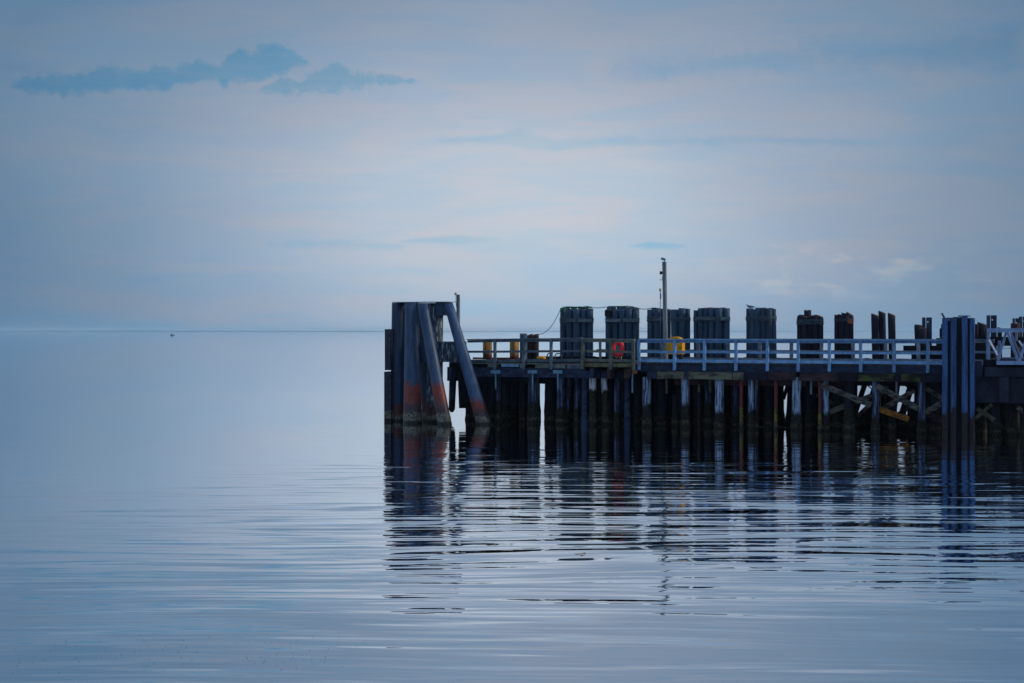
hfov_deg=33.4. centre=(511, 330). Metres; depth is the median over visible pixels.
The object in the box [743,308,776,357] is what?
pile cluster
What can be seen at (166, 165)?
sky
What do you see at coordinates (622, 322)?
pile cluster
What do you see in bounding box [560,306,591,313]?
green rope
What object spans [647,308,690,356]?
pile cluster
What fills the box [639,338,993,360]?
railing
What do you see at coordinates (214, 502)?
water
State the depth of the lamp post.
81.86 m
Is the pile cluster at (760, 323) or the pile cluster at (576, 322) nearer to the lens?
the pile cluster at (760, 323)
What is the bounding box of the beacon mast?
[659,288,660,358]
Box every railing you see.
[467,338,581,369]
[581,338,635,369]
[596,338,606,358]
[637,339,941,372]
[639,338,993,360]
[903,324,1023,359]
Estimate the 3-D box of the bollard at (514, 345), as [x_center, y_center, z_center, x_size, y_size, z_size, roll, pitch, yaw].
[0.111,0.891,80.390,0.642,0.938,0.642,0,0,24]
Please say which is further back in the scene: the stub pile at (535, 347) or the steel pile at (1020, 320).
the stub pile at (535, 347)
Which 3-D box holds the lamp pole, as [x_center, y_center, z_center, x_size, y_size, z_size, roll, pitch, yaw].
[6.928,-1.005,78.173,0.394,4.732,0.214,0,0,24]
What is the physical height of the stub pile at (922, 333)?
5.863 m
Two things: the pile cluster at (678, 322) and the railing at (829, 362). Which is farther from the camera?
the pile cluster at (678, 322)
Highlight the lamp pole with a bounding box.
[660,257,667,358]
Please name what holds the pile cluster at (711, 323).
in the water
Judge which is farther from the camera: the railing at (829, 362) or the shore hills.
the shore hills
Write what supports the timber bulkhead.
in the water
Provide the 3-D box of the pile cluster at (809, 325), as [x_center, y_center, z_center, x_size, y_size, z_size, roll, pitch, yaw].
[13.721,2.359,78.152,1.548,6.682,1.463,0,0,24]
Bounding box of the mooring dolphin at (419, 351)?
[384,301,490,424]
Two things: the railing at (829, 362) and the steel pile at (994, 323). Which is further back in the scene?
the steel pile at (994, 323)
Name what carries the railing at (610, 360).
attached to the timber pier
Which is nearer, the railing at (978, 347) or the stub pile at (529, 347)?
the railing at (978, 347)
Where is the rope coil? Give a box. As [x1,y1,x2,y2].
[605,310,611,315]
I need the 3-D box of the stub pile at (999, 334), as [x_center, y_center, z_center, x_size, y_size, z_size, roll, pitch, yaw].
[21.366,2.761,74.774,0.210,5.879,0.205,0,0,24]
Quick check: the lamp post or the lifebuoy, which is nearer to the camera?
the lifebuoy
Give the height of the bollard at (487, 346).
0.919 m
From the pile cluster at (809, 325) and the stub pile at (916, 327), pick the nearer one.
the stub pile at (916, 327)
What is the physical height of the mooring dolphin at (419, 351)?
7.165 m
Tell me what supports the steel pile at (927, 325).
in the water
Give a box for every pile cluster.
[559,308,595,356]
[602,307,640,356]
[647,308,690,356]
[690,307,731,357]
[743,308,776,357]
[796,310,823,357]
[834,312,853,358]
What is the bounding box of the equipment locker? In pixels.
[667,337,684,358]
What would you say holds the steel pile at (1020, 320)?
in the water
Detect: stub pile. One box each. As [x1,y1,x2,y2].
[520,333,526,366]
[527,334,532,367]
[533,334,538,367]
[871,313,880,405]
[878,311,886,419]
[888,313,895,358]
[914,324,921,345]
[918,327,926,345]
[977,322,986,336]
[997,327,1001,356]
[1011,323,1019,356]
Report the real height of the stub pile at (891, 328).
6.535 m
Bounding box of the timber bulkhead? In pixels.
[500,376,822,423]
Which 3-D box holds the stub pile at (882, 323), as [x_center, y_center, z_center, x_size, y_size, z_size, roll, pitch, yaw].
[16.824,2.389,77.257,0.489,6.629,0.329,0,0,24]
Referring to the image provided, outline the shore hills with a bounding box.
[0,330,939,331]
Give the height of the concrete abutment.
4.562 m
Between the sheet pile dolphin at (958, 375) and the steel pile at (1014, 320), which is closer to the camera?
the sheet pile dolphin at (958, 375)
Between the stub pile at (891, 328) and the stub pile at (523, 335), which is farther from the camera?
the stub pile at (523, 335)
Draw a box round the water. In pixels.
[0,332,1023,682]
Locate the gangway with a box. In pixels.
[987,328,1023,364]
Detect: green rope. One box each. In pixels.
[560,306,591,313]
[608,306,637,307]
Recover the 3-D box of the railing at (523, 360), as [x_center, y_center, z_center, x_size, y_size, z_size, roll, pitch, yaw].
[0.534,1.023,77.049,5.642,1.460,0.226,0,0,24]
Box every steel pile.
[922,317,931,345]
[986,315,996,357]
[1012,318,1018,322]
[1019,317,1023,356]
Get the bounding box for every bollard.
[483,342,491,358]
[510,342,518,358]
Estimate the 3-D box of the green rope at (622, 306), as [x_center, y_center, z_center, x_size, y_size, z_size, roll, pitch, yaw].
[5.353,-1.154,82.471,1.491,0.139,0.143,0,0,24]
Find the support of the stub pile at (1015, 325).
in the water
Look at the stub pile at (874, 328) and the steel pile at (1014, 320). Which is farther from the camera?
the stub pile at (874, 328)
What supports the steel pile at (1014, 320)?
in the water
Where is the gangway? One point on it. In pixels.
(1017, 361)
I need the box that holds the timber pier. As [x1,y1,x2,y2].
[447,356,981,433]
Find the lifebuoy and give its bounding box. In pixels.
[612,342,623,358]
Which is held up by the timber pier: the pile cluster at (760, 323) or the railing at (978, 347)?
the railing at (978, 347)
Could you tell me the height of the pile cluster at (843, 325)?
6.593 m
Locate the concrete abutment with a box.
[975,358,1023,435]
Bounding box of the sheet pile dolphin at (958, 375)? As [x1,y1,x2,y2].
[942,315,974,436]
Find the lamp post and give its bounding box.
[454,292,459,322]
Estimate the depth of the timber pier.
74.29 m
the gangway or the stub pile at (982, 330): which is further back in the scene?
the stub pile at (982, 330)
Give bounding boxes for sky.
[0,0,1023,330]

